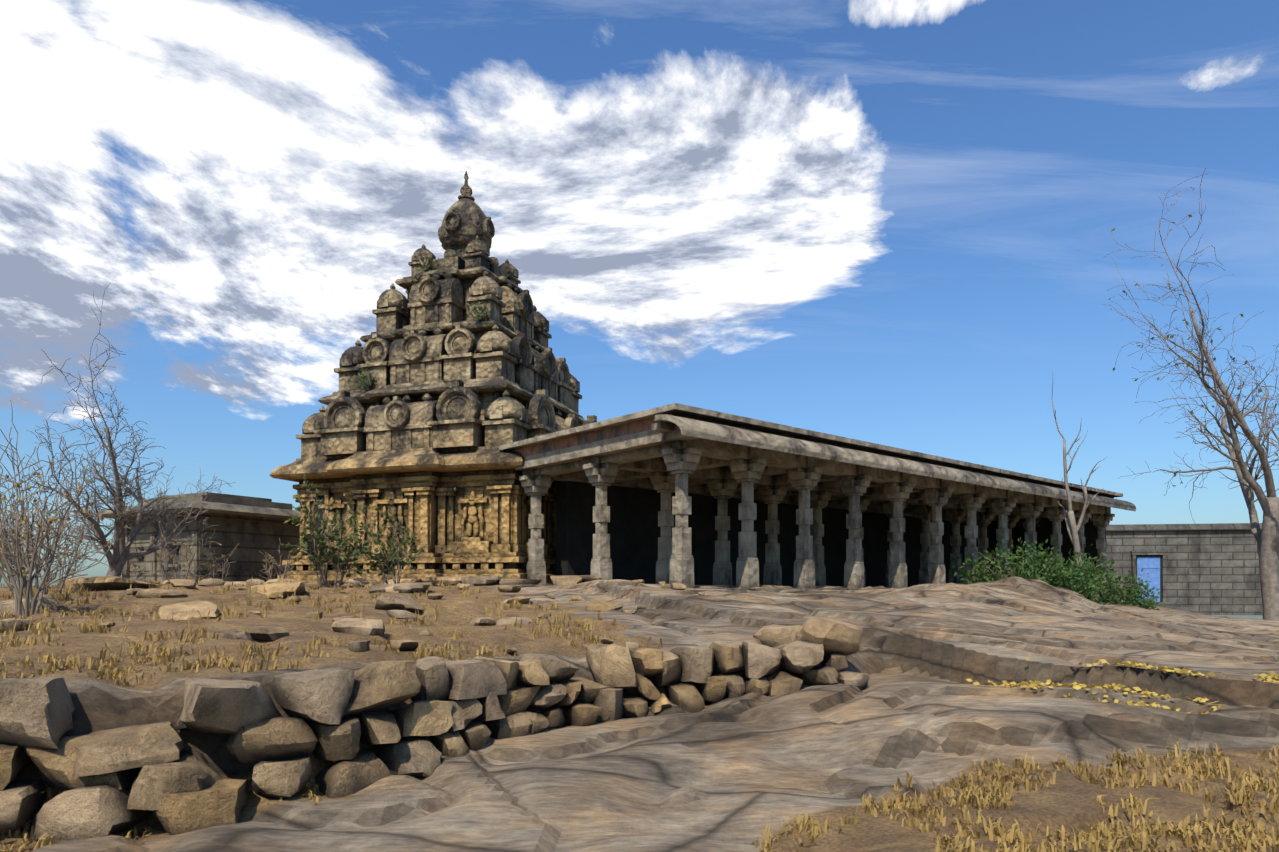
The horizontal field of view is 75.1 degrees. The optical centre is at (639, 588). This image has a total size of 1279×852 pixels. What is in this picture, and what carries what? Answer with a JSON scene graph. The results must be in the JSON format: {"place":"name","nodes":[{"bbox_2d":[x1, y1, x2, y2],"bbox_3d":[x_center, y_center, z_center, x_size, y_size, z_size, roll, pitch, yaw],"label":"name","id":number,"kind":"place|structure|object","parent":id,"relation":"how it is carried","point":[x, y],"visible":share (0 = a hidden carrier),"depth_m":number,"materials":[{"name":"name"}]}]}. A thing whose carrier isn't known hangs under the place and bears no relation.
{"place":"outdoors","nodes":[
{"label":"outdoors","id":0,"kind":"place"},
{"bbox_2d":[0,617,868,841],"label":"dry stone wall","id":1,"kind":"structure","parent":0,"point":[176,789],"depth_m":5.63,"materials":[{"name":"grey stone"}]},
{"bbox_2d":[0,576,1278,851],"bbox_3d":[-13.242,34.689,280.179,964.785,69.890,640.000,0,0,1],"label":"ground","id":2,"kind":"structure","parent":0,"point":[728,774],"depth_m":6.74,"materials":[{"name":"brown stone"}]},
{"bbox_2d":[0,474,51,581],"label":"dry brush","id":3,"kind":"object","parent":2,"relation":"on","point":[14,518],"visible":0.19,"depth_m":14.83,"materials":[{"name":"grey plant"}]},
{"bbox_2d":[12,543,70,585],"bbox_3d":[-16.230,-0.518,22.174,1.241,1.957,1.803,0,0,1],"label":"dry brush","id":4,"kind":"object","parent":2,"relation":"on","point":[53,574],"visible":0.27,"depth_m":22.56,"materials":[{"name":"grey plant"}]},
{"bbox_2d":[0,400,104,597],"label":"dry brush","id":5,"kind":"object","parent":2,"relation":"on","point":[2,574],"visible":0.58,"depth_m":10.53,"materials":[{"name":"grey plant"}]},
{"bbox_2d":[11,499,98,584],"bbox_3d":[-12.419,-0.845,17.472,1.330,1.972,1.701,0,0,37],"label":"dry brush","id":6,"kind":"object","parent":2,"relation":"on","point":[75,563],"visible":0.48,"depth_m":17.70,"materials":[{"name":"grey plant"}]},
{"bbox_2d":[0,434,120,589],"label":"dry brush","id":7,"kind":"object","parent":2,"relation":"on","point":[100,517],"visible":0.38,"depth_m":13.38,"materials":[{"name":"grey plant"}]},
{"bbox_2d":[0,469,123,594],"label":"dry brush","id":8,"kind":"object","parent":2,"relation":"on","point":[47,558],"visible":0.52,"depth_m":12.03,"materials":[{"name":"grey plant"}]},
{"bbox_2d":[0,435,131,617],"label":"dry brush","id":9,"kind":"object","parent":2,"relation":"on","point":[19,609],"visible":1,"depth_m":9.34,"materials":[{"name":"grey plant"}]},
{"bbox_2d":[19,282,234,576],"bbox_3d":[-12.342,-3.343,20.165,4.364,7.026,5.159,0,0,-23],"label":"bare tree","id":10,"kind":"object","parent":2,"relation":"on","point":[119,557],"visible":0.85,"depth_m":19.65,"materials":[{"name":"grey plant"}]},
{"bbox_2d":[110,543,146,579],"bbox_3d":[-12.780,-0.571,20.657,0.894,1.473,0.802,0,0,-37],"label":"dry brush","id":11,"kind":"object","parent":2,"relation":"on","point":[128,570],"visible":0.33,"depth_m":20.65,"materials":[{"name":"grey plant"}]},
{"bbox_2d":[141,521,220,580],"bbox_3d":[-10.232,-0.707,18.494,1.816,1.564,1.141,0,0,32],"label":"dry brush","id":12,"kind":"object","parent":2,"relation":"on","point":[162,566],"visible":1,"depth_m":18.51,"materials":[{"name":"grey plant"}]},
{"bbox_2d":[96,492,299,583],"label":"stone outbuilding","id":13,"kind":"structure","parent":2,"relation":"on","point":[252,526],"depth_m":24.28,"materials":[{"name":"grey stone"}]},
{"bbox_2d":[189,536,238,580],"bbox_3d":[-10.994,-0.619,21.543,1.160,1.480,1.041,0,0,1],"label":"dry brush","id":14,"kind":"object","parent":2,"relation":"on","point":[214,570],"visible":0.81,"depth_m":21.46,"materials":[{"name":"grey plant"}]},
{"bbox_2d":[259,538,299,580],"bbox_3d":[-8.923,-0.615,20.634,0.810,1.312,1.371,0,0,-39],"label":"dry brush","id":15,"kind":"object","parent":2,"relation":"on","point":[269,569],"visible":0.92,"depth_m":20.62,"materials":[{"name":"grey plant"}]},
{"bbox_2d":[282,474,372,586],"bbox_3d":[-6.194,-1.121,16.723,1.693,2.397,2.572,0,0,1],"label":"shrub","id":16,"kind":"object","parent":2,"relation":"on","point":[309,544],"visible":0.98,"depth_m":16.42,"materials":[{"name":"green plant"}]},
{"bbox_2d":[353,506,425,583],"bbox_3d":[-5.239,-0.862,17.585,1.535,1.782,0.900,0,0,-39],"label":"shrub","id":17,"kind":"object","parent":2,"relation":"on","point":[389,564],"visible":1,"depth_m":17.49,"materials":[{"name":"green plant"}]},
{"bbox_2d":[0,575,801,654],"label":"loose rocks","id":18,"kind":"object","parent":2,"relation":"on","point":[773,635],"visible":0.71,"depth_m":11.38,"materials":[{"name":"stone"}]},
{"bbox_2d":[270,171,596,583],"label":"temple tower","id":19,"kind":"structure","parent":2,"relation":"on","point":[433,417],"depth_m":21.21,"materials":[{"name":"stone"}]},
{"bbox_2d":[349,367,378,392],"bbox_3d":[-7.235,-5.498,21.794,0.727,0.649,0.731,0,0,1],"label":"plant","id":20,"kind":"object","parent":19,"relation":"on","point":[367,380],"visible":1,"depth_m":21.76,"materials":[{"name":"green plant"}]},
{"bbox_2d":[415,256,440,272],"bbox_3d":[-5.797,-8.862,22.839,0.736,0.660,0.774,0,0,1],"label":"plant","id":21,"kind":"object","parent":19,"relation":"on","point":[426,265],"visible":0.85,"depth_m":22.73,"materials":[{"name":"green plant"}]},
{"bbox_2d":[466,302,491,322],"bbox_3d":[-4.168,-7.096,21.592,0.675,0.631,0.700,0,0,1],"label":"plant","id":22,"kind":"object","parent":19,"relation":"on","point":[479,311],"visible":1,"depth_m":21.49,"materials":[{"name":"green plant"}]},
{"bbox_2d":[0,576,1278,851],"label":"dry grass tufts","id":23,"kind":"object","parent":2,"relation":"on","point":[1234,832],"visible":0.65,"depth_m":5.66,"materials":[{"name":"yellow plant"}]},
{"bbox_2d":[499,403,1135,596],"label":"pillared hall","id":24,"kind":"structure","parent":2,"relation":"on","point":[772,465],"depth_m":19.75,"materials":[{"name":"stone"}]},
{"bbox_2d":[512,414,671,456],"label":"roof parapet","id":25,"kind":"structure","parent":24,"relation":"attached to","point":[617,431],"depth_m":17.52,"materials":[{"name":"stone"}]},
{"bbox_2d":[556,456,1096,587],"bbox_3d":[6.883,-1.543,25.138,20.187,3.080,19.078,0,0,1],"label":"mandapa interior","id":26,"kind":"object","parent":24,"relation":"attached to","point":[633,530],"visible":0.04,"depth_m":24.02,"materials":[{"name":"black stone"}]},
{"bbox_2d":[946,525,1135,604],"bbox_3d":[10.760,-0.419,23.260,5.557,2.774,3.923,0,0,1],"label":"green bush","id":27,"kind":"object","parent":2,"relation":"on","point":[1073,577],"visible":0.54,"depth_m":22.76,"materials":[{"name":"green plant"}]},
{"bbox_2d":[1051,373,1105,596],"bbox_3d":[12.796,-3.033,24.478,1.203,6.833,1.538,0,0,1],"label":"bare tree","id":28,"kind":"object","parent":2,"relation":"on","point":[1070,521],"visible":0.94,"depth_m":24.52,"materials":[{"name":"grey plant"}]},
{"bbox_2d":[966,658,1278,713],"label":"yellow fallen leaves","id":29,"kind":"object","parent":2,"relation":"on","point":[1074,685],"visible":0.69,"depth_m":7.91,"materials":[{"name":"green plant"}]},
{"bbox_2d":[1086,569,1164,609],"bbox_3d":[13.700,0.205,24.346,2.959,1.580,2.487,0,0,1],"label":"green bush","id":30,"kind":"object","parent":2,"relation":"on","point":[1136,590],"visible":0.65,"depth_m":23.95,"materials":[{"name":"green plant"}]},
{"bbox_2d":[1103,168,1278,620],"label":"bare tree","id":31,"kind":"object","parent":2,"relation":"on","point":[1267,539],"visible":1,"depth_m":23.42,"materials":[{"name":"brown plant"}]},
{"bbox_2d":[0,0,1278,618],"label":"sky","id":32,"kind":"structure","parent":0,"point":[883,222],"materials":[{"name":"blue"}]},
{"bbox_2d":[1106,523,1278,614],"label":"block wall","id":33,"kind":"structure","parent":0,"point":[1209,569],"depth_m":36.78,"materials":[{"name":"grey"}]},
{"bbox_2d":[1137,557,1159,601],"bbox_3d":[22.685,-0.403,37.042,0.940,2.000,0.048,0,0,9],"label":"blue door","id":34,"kind":"structure","parent":33,"relation":"attached to","point":[1150,566],"depth_m":37.02,"materials":[{"name":"paint"}]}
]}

